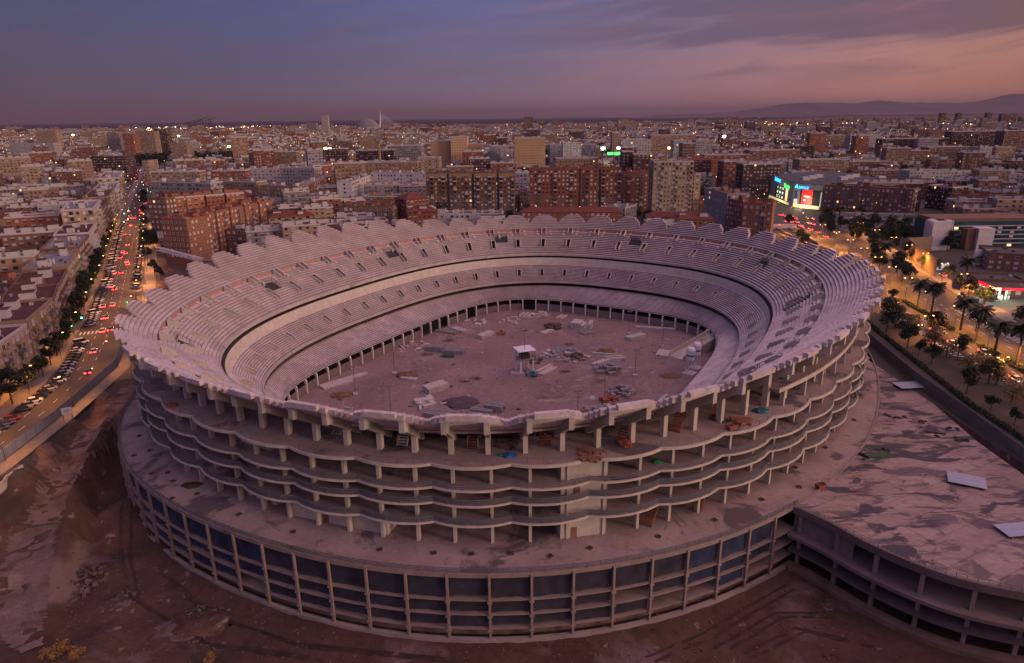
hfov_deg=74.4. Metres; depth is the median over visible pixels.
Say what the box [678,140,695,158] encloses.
apartment tower
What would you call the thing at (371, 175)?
windows
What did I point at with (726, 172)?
apartment block
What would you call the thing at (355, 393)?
floodlight mast
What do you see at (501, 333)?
rubble heap
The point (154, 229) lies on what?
street tree
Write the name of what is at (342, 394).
earth mound
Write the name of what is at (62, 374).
parked car
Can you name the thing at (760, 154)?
apartment block
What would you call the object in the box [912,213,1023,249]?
clinic
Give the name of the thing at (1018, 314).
street tree
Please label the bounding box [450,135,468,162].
hospital tower
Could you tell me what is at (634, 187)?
apartment block
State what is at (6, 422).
parked car
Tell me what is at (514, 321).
rubble heap
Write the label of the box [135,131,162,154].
skyline tower
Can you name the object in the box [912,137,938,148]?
city block
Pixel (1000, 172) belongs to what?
city block
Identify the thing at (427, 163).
hospital block
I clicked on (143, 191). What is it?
street tree
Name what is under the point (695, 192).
apartment block
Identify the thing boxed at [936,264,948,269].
billboard
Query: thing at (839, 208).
palm tree
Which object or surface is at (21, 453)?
pavement
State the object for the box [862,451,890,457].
skip
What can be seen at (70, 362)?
parked car
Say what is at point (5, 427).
parked car
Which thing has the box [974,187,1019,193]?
city block
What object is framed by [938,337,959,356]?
street tree
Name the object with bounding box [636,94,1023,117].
hills
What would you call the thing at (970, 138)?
apartment block
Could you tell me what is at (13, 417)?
parked car
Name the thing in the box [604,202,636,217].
apartment block
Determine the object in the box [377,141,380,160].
brick chimney
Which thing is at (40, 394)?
parked car
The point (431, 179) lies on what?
windows
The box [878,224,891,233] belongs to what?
street tree
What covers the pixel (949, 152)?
apartment block
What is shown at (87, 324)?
parked car
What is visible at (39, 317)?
apartment block
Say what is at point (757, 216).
apartment block
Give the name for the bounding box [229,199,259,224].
apartment block
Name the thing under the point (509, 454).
tarpaulin pile
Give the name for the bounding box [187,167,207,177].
city block
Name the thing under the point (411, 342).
rubble heap
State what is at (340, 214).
city block
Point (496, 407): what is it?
plank stack
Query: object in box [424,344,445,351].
plank stack
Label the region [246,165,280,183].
apartment block
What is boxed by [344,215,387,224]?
city block
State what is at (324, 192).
apartment block
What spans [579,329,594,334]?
plank stack
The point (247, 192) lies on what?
city block
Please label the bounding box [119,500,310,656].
wheel rut
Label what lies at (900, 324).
street tree
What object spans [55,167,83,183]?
city block
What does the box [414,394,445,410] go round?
rubble heap
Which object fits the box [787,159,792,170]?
city block
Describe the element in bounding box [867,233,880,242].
street tree
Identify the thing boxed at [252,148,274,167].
city block
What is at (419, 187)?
city block
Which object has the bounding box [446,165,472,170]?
building
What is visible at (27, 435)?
hoarding fence
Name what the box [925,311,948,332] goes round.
street tree
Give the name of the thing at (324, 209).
city block
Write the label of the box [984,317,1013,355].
palm tree
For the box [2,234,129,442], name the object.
road markings
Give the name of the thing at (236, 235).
apartment block
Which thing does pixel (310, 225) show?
city block
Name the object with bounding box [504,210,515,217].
street tree
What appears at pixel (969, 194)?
apartment block
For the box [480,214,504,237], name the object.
city block
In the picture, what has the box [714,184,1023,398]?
avenue road
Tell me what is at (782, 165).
city block
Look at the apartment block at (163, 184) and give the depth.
540.49 m
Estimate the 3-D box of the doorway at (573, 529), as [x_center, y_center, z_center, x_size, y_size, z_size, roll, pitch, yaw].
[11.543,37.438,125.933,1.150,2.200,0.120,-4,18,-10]
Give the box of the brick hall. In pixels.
[978,242,1023,271]
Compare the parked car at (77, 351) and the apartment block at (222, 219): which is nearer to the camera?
the parked car at (77, 351)
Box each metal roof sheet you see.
[892,381,924,389]
[947,471,987,490]
[993,522,1023,538]
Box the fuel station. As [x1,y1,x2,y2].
[952,278,1023,299]
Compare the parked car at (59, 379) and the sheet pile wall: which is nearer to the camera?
the sheet pile wall
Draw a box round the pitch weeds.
[337,314,655,412]
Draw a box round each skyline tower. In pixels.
[9,142,62,153]
[35,131,64,147]
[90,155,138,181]
[107,132,124,150]
[122,133,141,154]
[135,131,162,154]
[142,159,158,186]
[154,128,172,153]
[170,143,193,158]
[306,123,318,130]
[321,115,329,131]
[524,117,532,129]
[617,120,628,131]
[937,113,945,122]
[954,113,961,119]
[984,112,991,117]
[998,113,1017,121]
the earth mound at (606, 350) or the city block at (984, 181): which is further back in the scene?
the city block at (984, 181)
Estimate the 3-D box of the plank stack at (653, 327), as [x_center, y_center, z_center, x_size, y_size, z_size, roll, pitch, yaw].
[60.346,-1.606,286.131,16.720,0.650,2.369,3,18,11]
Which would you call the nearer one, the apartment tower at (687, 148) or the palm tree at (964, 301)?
the palm tree at (964, 301)
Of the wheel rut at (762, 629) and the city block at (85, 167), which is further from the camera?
the city block at (85, 167)
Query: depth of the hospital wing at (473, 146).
868.88 m
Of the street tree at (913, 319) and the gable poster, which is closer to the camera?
the street tree at (913, 319)
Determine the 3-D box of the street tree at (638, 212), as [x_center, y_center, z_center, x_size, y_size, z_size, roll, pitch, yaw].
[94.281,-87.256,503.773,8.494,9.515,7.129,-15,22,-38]
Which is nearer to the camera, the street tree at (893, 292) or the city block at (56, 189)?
the street tree at (893, 292)
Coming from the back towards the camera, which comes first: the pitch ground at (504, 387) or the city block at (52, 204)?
the city block at (52, 204)
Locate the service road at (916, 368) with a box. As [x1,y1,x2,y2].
[869,332,1023,446]
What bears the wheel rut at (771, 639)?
on the ground at (80, 541)
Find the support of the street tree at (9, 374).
on the ground at (80, 541)
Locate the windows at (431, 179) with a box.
[427,176,513,197]
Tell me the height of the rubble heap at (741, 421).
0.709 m
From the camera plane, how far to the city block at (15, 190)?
607.58 m
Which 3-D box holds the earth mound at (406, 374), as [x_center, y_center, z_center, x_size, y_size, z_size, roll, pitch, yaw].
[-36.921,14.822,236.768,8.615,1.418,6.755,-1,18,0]
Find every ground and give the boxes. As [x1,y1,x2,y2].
[0,113,1023,662]
[156,264,212,289]
[297,310,712,418]
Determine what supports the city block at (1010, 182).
on the ground at (80, 541)
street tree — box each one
[0,367,29,403]
[17,365,35,388]
[30,354,49,375]
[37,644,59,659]
[39,337,62,364]
[48,332,65,355]
[55,327,70,347]
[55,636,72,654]
[59,318,72,340]
[60,307,83,331]
[66,292,86,307]
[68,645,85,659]
[70,306,79,321]
[71,290,88,309]
[74,283,89,294]
[75,273,91,295]
[77,270,93,293]
[88,254,102,271]
[88,265,100,278]
[93,248,105,267]
[101,235,110,244]
[137,188,147,194]
[137,194,146,201]
[138,229,156,245]
[140,205,147,214]
[140,216,149,225]
[140,247,151,257]
[146,259,158,273]
[149,228,158,248]
[154,266,164,278]
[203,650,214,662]
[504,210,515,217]
[636,208,642,216]
[642,209,652,218]
[785,214,795,223]
[796,229,806,236]
[800,233,811,243]
[818,213,830,225]
[826,223,835,234]
[827,213,836,218]
[828,219,835,231]
[837,219,843,226]
[847,222,864,237]
[848,217,861,227]
[849,228,861,241]
[857,206,864,211]
[861,216,869,222]
[862,223,871,230]
[864,228,875,236]
[867,212,882,228]
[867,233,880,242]
[868,247,879,263]
[870,238,880,248]
[873,252,888,266]
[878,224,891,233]
[879,308,898,331]
[881,225,902,239]
[881,297,899,309]
[888,289,898,299]
[889,251,907,271]
[889,305,906,326]
[891,255,907,275]
[893,238,899,248]
[894,261,910,281]
[895,320,908,336]
[896,221,914,245]
[899,324,919,348]
[901,242,911,249]
[903,312,918,323]
[904,314,924,329]
[906,248,914,259]
[907,263,917,279]
[913,339,926,354]
[916,256,925,267]
[920,325,947,345]
[923,330,940,346]
[924,344,944,363]
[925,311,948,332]
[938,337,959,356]
[941,235,956,249]
[942,264,956,278]
[943,230,957,246]
[950,334,969,357]
[955,274,964,290]
[956,348,985,367]
[960,366,980,393]
[962,279,979,294]
[965,310,987,331]
[975,286,995,304]
[977,351,997,366]
[977,356,1005,383]
[984,395,1001,409]
[987,366,1013,384]
[1001,378,1023,401]
[1009,407,1023,424]
[1010,377,1023,398]
[1011,305,1023,320]
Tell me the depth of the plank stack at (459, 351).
258.29 m
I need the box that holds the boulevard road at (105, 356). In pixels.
[0,163,159,449]
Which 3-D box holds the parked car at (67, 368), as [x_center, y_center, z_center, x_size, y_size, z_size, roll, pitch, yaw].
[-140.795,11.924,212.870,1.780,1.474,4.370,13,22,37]
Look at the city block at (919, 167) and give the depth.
724.33 m
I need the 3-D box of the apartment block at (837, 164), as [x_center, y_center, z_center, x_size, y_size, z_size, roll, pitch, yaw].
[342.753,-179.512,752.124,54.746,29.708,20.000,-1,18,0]
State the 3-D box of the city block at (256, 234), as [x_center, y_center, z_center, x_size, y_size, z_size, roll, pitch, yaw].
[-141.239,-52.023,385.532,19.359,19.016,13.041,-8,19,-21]
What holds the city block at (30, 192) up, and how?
on the ground at (80, 541)
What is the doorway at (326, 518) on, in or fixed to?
in the stadium
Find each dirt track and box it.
[0,523,59,653]
[20,385,135,525]
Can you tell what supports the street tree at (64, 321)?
on the ground at (80, 541)
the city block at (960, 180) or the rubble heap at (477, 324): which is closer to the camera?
the rubble heap at (477, 324)
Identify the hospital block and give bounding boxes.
[366,159,418,174]
[417,155,441,171]
[514,135,545,168]
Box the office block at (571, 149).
[561,140,581,156]
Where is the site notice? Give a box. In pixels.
[61,407,72,418]
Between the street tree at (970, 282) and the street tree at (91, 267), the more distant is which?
the street tree at (91, 267)
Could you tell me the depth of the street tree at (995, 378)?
192.15 m
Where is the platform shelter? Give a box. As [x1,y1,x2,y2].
[513,330,535,372]
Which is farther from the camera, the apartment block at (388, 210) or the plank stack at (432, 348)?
the apartment block at (388, 210)
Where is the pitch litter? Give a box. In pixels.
[325,314,685,417]
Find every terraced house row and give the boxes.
[520,205,622,223]
[645,211,697,217]
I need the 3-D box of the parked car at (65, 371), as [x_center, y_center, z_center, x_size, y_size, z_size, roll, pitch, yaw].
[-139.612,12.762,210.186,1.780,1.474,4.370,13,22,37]
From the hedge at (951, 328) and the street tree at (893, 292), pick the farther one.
the street tree at (893, 292)
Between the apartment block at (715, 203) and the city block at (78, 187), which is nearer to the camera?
the apartment block at (715, 203)
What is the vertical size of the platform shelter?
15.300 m
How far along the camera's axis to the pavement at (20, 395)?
231.54 m
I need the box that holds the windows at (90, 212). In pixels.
[63,203,100,221]
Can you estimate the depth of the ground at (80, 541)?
127.01 m
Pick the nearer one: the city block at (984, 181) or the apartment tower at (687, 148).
the city block at (984, 181)
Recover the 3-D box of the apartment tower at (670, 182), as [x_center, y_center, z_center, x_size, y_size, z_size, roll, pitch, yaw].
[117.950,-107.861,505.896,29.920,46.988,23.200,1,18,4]
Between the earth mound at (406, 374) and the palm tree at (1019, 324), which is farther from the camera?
the earth mound at (406, 374)
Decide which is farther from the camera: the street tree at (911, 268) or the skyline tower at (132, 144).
the skyline tower at (132, 144)
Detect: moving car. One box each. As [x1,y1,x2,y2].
[84,368,92,374]
[89,348,97,353]
[978,348,989,354]
[1009,375,1023,382]
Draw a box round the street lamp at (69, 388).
[57,376,73,406]
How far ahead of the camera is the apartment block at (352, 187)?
557.88 m
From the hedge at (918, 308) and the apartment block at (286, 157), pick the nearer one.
the hedge at (918, 308)
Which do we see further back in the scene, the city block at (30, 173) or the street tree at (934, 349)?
the city block at (30, 173)
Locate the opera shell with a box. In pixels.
[356,119,379,128]
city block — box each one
[0,155,31,178]
[0,172,4,185]
[0,185,27,194]
[0,192,17,200]
[0,196,14,201]
[0,199,18,210]
[0,211,8,225]
[0,223,61,252]
[0,248,39,274]
[3,210,62,228]
[6,201,37,210]
[7,182,36,187]
[15,210,35,213]
[19,163,43,183]
[23,185,50,200]
[28,151,53,163]
[32,195,67,201]
[33,196,76,203]
[36,182,65,195]
[37,199,75,211]
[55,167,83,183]
[62,182,85,196]
[67,157,95,178]
[71,149,97,159]
[83,177,98,185]
[156,230,166,253]
[177,157,204,167]
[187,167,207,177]
[231,135,248,158]
[240,189,252,197]
[245,223,282,246]
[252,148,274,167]
[255,195,282,210]
[267,210,314,224]
[276,201,302,210]
[280,218,319,241]
[281,186,309,204]
[290,162,306,166]
[301,201,333,217]
[305,147,323,166]
[309,140,326,148]
[309,193,342,213]
[315,182,337,192]
[316,217,346,227]
[333,160,367,184]
[334,210,374,218]
[339,219,370,231]
[343,195,365,203]
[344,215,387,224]
[364,180,398,194]
[399,181,426,196]
[405,204,437,226]
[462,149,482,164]
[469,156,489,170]
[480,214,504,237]
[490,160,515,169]
[491,144,508,155]
[500,148,514,161]
[515,191,518,209]
[620,145,636,152]
[643,216,676,227]
[672,212,713,230]
[685,156,711,174]
[756,160,784,171]
[762,158,787,171]
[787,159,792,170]
[787,168,814,172]
[795,166,829,170]
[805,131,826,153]
[857,178,900,185]
[869,166,898,179]
[880,146,911,168]
[898,178,923,210]
[907,167,931,168]
[910,178,936,198]
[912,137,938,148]
[925,130,944,137]
[937,176,971,185]
[938,161,955,168]
[943,196,987,213]
[954,203,995,213]
[955,150,985,172]
[956,184,980,192]
[970,175,1001,188]
[972,166,1009,180]
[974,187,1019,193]
[987,194,1023,212]
[1001,178,1017,187]
[1001,210,1023,213]
[1003,167,1023,173]
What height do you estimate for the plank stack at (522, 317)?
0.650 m
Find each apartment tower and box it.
[610,131,620,159]
[617,137,650,165]
[620,150,632,170]
[631,153,651,170]
[647,156,693,212]
[669,138,686,158]
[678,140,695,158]
[692,138,711,155]
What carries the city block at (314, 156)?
on the ground at (80, 541)
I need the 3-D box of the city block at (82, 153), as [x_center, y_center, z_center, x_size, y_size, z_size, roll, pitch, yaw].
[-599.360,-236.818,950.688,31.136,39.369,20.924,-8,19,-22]
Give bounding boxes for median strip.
[811,234,1023,370]
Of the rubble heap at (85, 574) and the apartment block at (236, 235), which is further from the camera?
the apartment block at (236, 235)
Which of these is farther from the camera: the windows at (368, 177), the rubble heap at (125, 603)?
the windows at (368, 177)
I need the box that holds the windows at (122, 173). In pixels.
[99,173,124,188]
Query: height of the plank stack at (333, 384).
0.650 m
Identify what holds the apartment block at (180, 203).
on the ground at (80, 541)
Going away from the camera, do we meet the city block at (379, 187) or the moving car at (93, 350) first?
the moving car at (93, 350)
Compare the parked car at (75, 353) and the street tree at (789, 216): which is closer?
the parked car at (75, 353)
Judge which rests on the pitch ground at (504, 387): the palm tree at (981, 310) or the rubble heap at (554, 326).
the rubble heap at (554, 326)
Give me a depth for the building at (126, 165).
874.88 m
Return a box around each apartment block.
[0,270,30,294]
[0,281,66,342]
[0,293,62,371]
[0,317,37,405]
[9,267,74,309]
[21,247,83,291]
[39,232,94,271]
[53,219,100,267]
[60,198,106,249]
[82,187,119,228]
[93,181,123,215]
[93,198,114,237]
[98,170,127,204]
[147,192,193,243]
[150,177,223,196]
[151,168,206,180]
[158,192,185,211]
[161,211,214,264]
[161,212,191,218]
[178,191,204,210]
[183,208,219,252]
[199,205,230,251]
[201,177,266,197]
[202,189,224,205]
[212,167,251,179]
[214,202,244,226]
[220,188,244,202]
[226,221,339,251]
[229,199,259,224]
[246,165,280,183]
[248,149,299,165]
[248,197,272,222]
[260,181,308,197]
[280,164,321,183]
[282,173,334,193]
[308,164,332,173]
[310,190,335,196]
[321,148,348,161]
[337,172,370,197]
[338,201,398,221]
[355,149,395,160]
[363,191,405,202]
[370,168,425,183]
[394,192,428,219]
[425,168,515,218]
[437,207,503,225]
[515,169,528,190]
[529,164,621,206]
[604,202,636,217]
[621,168,649,213]
[648,133,695,155]
[691,171,700,211]
[700,152,749,183]
[703,185,749,233]
[716,157,748,187]
[725,195,762,232]
[735,160,779,196]
[741,196,775,238]
[744,147,799,160]
[792,157,849,172]
[822,182,918,212]
[825,134,845,147]
[844,133,880,151]
[849,158,889,168]
[875,137,949,148]
[897,168,970,180]
[910,148,929,160]
[920,145,937,155]
[924,182,968,209]
[933,144,969,158]
[944,129,995,146]
[949,190,1018,197]
[970,145,992,156]
[988,145,1014,159]
[993,129,1023,150]
[1019,183,1023,194]
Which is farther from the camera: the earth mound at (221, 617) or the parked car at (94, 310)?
the parked car at (94, 310)
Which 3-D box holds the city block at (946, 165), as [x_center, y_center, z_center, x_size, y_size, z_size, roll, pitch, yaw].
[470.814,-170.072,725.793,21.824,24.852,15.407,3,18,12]
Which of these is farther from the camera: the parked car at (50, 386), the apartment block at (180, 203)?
the apartment block at (180, 203)
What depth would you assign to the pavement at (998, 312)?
309.78 m
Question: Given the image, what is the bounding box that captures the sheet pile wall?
[0,465,22,493]
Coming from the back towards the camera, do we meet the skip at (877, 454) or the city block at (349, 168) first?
the city block at (349, 168)
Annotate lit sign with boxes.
[607,152,619,160]
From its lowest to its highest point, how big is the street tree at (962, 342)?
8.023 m
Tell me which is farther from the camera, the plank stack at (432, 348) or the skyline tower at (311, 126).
the skyline tower at (311, 126)
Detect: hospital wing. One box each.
[430,140,450,167]
[468,143,481,150]
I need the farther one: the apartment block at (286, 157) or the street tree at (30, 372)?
the apartment block at (286, 157)
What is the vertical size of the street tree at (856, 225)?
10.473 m
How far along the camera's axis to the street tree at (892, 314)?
240.66 m
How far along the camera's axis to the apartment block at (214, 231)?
389.25 m
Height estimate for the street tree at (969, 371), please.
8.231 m
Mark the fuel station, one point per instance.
(1009, 286)
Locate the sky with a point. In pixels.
(62, 61)
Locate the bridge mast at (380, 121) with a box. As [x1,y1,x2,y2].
[379,113,399,127]
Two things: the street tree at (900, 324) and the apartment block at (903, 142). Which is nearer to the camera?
the street tree at (900, 324)
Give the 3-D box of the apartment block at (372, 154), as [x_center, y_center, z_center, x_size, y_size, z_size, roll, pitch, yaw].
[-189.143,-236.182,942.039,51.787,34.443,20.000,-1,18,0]
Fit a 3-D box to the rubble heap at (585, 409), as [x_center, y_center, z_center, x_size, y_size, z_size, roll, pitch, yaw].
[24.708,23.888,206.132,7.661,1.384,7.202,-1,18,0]
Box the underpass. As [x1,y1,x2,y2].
[773,224,828,251]
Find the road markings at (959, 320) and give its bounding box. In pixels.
[790,216,1023,384]
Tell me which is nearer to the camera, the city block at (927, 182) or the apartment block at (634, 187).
the apartment block at (634, 187)
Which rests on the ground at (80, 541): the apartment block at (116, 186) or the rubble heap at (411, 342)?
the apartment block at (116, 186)
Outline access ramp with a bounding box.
[669,328,715,359]
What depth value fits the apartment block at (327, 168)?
694.28 m
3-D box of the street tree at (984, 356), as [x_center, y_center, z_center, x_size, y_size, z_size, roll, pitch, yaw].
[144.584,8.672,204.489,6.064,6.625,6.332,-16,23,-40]
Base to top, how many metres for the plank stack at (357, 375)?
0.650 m
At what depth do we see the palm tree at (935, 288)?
255.73 m
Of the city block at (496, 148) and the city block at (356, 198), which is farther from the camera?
the city block at (496, 148)
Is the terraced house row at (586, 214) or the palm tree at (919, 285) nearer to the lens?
the palm tree at (919, 285)
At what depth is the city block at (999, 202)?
457.84 m
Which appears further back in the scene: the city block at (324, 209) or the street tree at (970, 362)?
the city block at (324, 209)
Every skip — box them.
[442,353,454,357]
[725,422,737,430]
[815,482,825,489]
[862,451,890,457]
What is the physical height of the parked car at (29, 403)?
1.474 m
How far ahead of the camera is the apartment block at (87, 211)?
393.73 m
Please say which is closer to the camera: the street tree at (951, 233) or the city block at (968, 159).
the street tree at (951, 233)
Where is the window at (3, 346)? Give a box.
[1,343,5,350]
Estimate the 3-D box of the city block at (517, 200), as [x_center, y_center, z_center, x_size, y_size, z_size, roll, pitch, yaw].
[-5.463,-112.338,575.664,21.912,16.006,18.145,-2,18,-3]
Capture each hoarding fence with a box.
[0,343,122,461]
[867,332,1023,461]
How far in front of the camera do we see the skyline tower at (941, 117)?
3633.08 m
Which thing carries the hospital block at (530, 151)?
on the ground at (80, 541)
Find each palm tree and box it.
[833,204,846,216]
[878,239,894,263]
[883,214,898,238]
[892,218,904,227]
[903,214,914,236]
[910,278,928,306]
[924,280,946,311]
[953,292,978,329]
[959,254,979,270]
[967,301,995,339]
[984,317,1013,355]
[1008,318,1023,364]
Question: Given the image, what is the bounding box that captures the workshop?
[964,267,1023,296]
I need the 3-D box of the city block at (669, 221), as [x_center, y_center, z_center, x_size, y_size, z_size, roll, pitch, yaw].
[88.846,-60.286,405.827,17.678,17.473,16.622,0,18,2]
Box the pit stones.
[55,499,874,662]
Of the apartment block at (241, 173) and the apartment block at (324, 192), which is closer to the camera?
the apartment block at (324, 192)
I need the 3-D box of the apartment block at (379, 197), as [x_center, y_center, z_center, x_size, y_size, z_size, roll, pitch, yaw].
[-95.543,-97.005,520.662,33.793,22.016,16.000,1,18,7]
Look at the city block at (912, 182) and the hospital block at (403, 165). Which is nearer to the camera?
the city block at (912, 182)
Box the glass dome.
[483,151,500,161]
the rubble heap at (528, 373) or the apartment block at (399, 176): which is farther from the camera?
the apartment block at (399, 176)
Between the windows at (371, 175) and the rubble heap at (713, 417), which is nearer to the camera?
the rubble heap at (713, 417)
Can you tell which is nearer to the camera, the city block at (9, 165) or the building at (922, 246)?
the building at (922, 246)
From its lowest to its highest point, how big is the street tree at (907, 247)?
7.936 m
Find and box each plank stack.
[318,377,352,389]
[344,372,367,378]
[400,376,417,380]
[422,379,449,393]
[423,408,456,417]
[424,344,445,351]
[435,328,458,334]
[441,348,465,354]
[450,326,467,332]
[467,407,492,415]
[476,330,494,338]
[483,401,505,412]
[511,316,537,318]
[511,371,524,374]
[519,312,532,316]
[536,363,557,375]
[540,329,553,333]
[554,347,575,350]
[555,314,567,318]
[570,319,592,329]
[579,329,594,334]
[591,359,609,365]
[592,352,615,354]
[604,355,625,361]
[624,332,646,340]
[634,325,674,329]
[655,349,670,358]
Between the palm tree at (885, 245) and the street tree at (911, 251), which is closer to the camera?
the palm tree at (885, 245)
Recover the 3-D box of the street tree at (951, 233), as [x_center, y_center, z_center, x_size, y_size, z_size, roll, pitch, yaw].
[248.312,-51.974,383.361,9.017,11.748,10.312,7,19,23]
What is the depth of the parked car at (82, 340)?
238.89 m
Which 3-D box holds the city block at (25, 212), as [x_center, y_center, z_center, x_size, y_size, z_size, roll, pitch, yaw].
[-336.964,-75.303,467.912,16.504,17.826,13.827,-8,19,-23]
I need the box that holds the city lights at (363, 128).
[20,123,1009,223]
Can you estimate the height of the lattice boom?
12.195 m
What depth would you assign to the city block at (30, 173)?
693.56 m
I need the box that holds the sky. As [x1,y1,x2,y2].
[0,0,1023,123]
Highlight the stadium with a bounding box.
[113,215,884,642]
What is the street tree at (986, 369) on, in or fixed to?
on the ground at (80, 541)
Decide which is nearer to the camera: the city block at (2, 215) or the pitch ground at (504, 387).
the pitch ground at (504, 387)
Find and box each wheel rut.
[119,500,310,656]
[128,500,324,661]
[159,572,445,659]
[168,576,454,662]
[645,584,785,657]
[655,588,794,662]
[714,611,825,647]
[729,615,834,649]
[744,627,865,652]
[753,630,874,656]
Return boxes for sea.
[0,117,798,129]
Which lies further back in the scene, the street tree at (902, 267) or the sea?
the sea
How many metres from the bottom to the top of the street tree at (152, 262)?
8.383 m
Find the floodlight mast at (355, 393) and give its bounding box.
[350,365,357,394]
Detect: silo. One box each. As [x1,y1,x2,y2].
[682,347,696,375]
[689,342,702,369]
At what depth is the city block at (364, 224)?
400.86 m
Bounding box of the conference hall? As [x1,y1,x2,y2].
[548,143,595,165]
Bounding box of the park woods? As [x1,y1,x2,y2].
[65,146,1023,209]
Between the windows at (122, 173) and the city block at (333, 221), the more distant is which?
the windows at (122, 173)
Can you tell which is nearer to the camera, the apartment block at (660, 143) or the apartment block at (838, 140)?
the apartment block at (660, 143)
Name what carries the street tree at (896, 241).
on the ground at (80, 541)
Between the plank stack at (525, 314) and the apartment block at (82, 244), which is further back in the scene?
the apartment block at (82, 244)
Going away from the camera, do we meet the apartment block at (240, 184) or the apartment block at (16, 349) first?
the apartment block at (16, 349)
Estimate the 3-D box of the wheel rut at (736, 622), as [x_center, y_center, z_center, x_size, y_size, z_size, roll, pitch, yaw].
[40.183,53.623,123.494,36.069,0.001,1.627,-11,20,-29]
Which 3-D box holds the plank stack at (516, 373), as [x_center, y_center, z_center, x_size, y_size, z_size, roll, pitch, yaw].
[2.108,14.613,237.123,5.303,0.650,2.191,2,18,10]
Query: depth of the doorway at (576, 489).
123.24 m
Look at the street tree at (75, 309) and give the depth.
262.24 m
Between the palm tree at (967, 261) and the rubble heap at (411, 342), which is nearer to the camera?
the rubble heap at (411, 342)
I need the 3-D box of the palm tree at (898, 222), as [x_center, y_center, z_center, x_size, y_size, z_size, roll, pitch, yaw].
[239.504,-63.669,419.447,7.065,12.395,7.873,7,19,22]
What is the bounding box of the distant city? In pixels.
[0,115,1023,226]
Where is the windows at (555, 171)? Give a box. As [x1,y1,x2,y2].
[530,170,620,197]
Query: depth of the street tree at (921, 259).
339.45 m
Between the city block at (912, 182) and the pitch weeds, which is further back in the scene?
the city block at (912, 182)
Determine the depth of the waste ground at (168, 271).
348.70 m
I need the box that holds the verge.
[870,306,1023,440]
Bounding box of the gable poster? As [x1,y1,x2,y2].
[973,249,992,264]
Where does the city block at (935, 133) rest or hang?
on the ground at (80, 541)
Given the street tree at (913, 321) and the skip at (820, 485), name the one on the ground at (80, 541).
the street tree at (913, 321)
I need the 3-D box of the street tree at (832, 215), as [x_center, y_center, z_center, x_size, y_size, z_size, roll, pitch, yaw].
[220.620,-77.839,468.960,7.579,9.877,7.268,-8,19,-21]
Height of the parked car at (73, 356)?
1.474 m
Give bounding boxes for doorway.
[323,514,328,522]
[571,527,576,537]
[574,486,579,492]
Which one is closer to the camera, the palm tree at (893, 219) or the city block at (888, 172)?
the palm tree at (893, 219)
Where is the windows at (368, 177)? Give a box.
[338,177,370,196]
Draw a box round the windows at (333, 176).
[309,176,333,190]
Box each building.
[388,144,423,159]
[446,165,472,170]
[555,155,597,166]
[784,365,1023,662]
[833,211,917,227]
[906,236,937,275]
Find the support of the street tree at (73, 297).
on the ground at (80, 541)
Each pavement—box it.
[0,166,142,419]
[0,352,130,474]
[142,163,163,303]
[836,226,1022,321]
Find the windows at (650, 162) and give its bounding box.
[648,162,692,212]
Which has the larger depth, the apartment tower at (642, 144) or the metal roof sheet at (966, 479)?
the apartment tower at (642, 144)
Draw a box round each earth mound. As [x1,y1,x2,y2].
[152,618,196,641]
[171,607,232,636]
[330,391,354,398]
[396,371,418,377]
[442,396,479,409]
[596,348,615,352]
[659,373,682,378]
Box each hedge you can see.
[866,319,1023,441]
[901,299,928,314]
[942,323,955,330]
[959,333,976,343]
[976,343,1000,355]
[1005,358,1023,372]
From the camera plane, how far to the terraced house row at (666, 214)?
430.34 m
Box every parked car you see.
[0,419,15,424]
[0,424,9,429]
[1,414,21,419]
[13,405,32,412]
[19,400,37,405]
[25,396,42,401]
[29,392,48,397]
[35,388,52,392]
[40,384,57,389]
[45,380,62,385]
[51,377,66,381]
[53,373,70,377]
[55,370,72,374]
[57,366,73,371]
[59,363,75,368]
[61,360,77,364]
[63,358,78,361]
[64,355,80,358]
[66,352,81,356]
[68,349,83,353]
[69,347,84,350]
[71,344,85,347]
[72,341,87,345]
[73,337,89,343]
[83,321,96,326]
[87,308,101,313]
[129,283,140,287]
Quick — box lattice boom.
[156,247,211,265]
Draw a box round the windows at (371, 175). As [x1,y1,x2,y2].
[371,175,424,179]
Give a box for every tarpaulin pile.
[181,481,202,488]
[502,452,516,457]
[651,459,662,463]
[752,407,769,413]
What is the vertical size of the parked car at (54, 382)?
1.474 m
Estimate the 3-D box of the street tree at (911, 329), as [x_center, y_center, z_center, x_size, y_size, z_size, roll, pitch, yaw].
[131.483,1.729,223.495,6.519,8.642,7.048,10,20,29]
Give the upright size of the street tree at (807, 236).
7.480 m
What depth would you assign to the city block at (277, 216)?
417.54 m
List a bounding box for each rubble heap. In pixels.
[68,563,109,602]
[84,588,141,622]
[166,402,178,407]
[171,605,230,642]
[399,340,429,352]
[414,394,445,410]
[463,318,487,326]
[494,436,518,450]
[497,330,504,335]
[498,317,522,324]
[524,369,536,377]
[529,355,542,363]
[532,311,550,316]
[539,346,590,363]
[544,322,561,329]
[563,352,585,360]
[576,445,605,462]
[581,404,602,412]
[594,362,622,374]
[599,394,618,404]
[607,384,635,398]
[617,439,631,447]
[709,413,727,422]
[730,417,753,426]
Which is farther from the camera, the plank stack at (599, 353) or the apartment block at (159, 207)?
the apartment block at (159, 207)
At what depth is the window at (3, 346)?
191.82 m

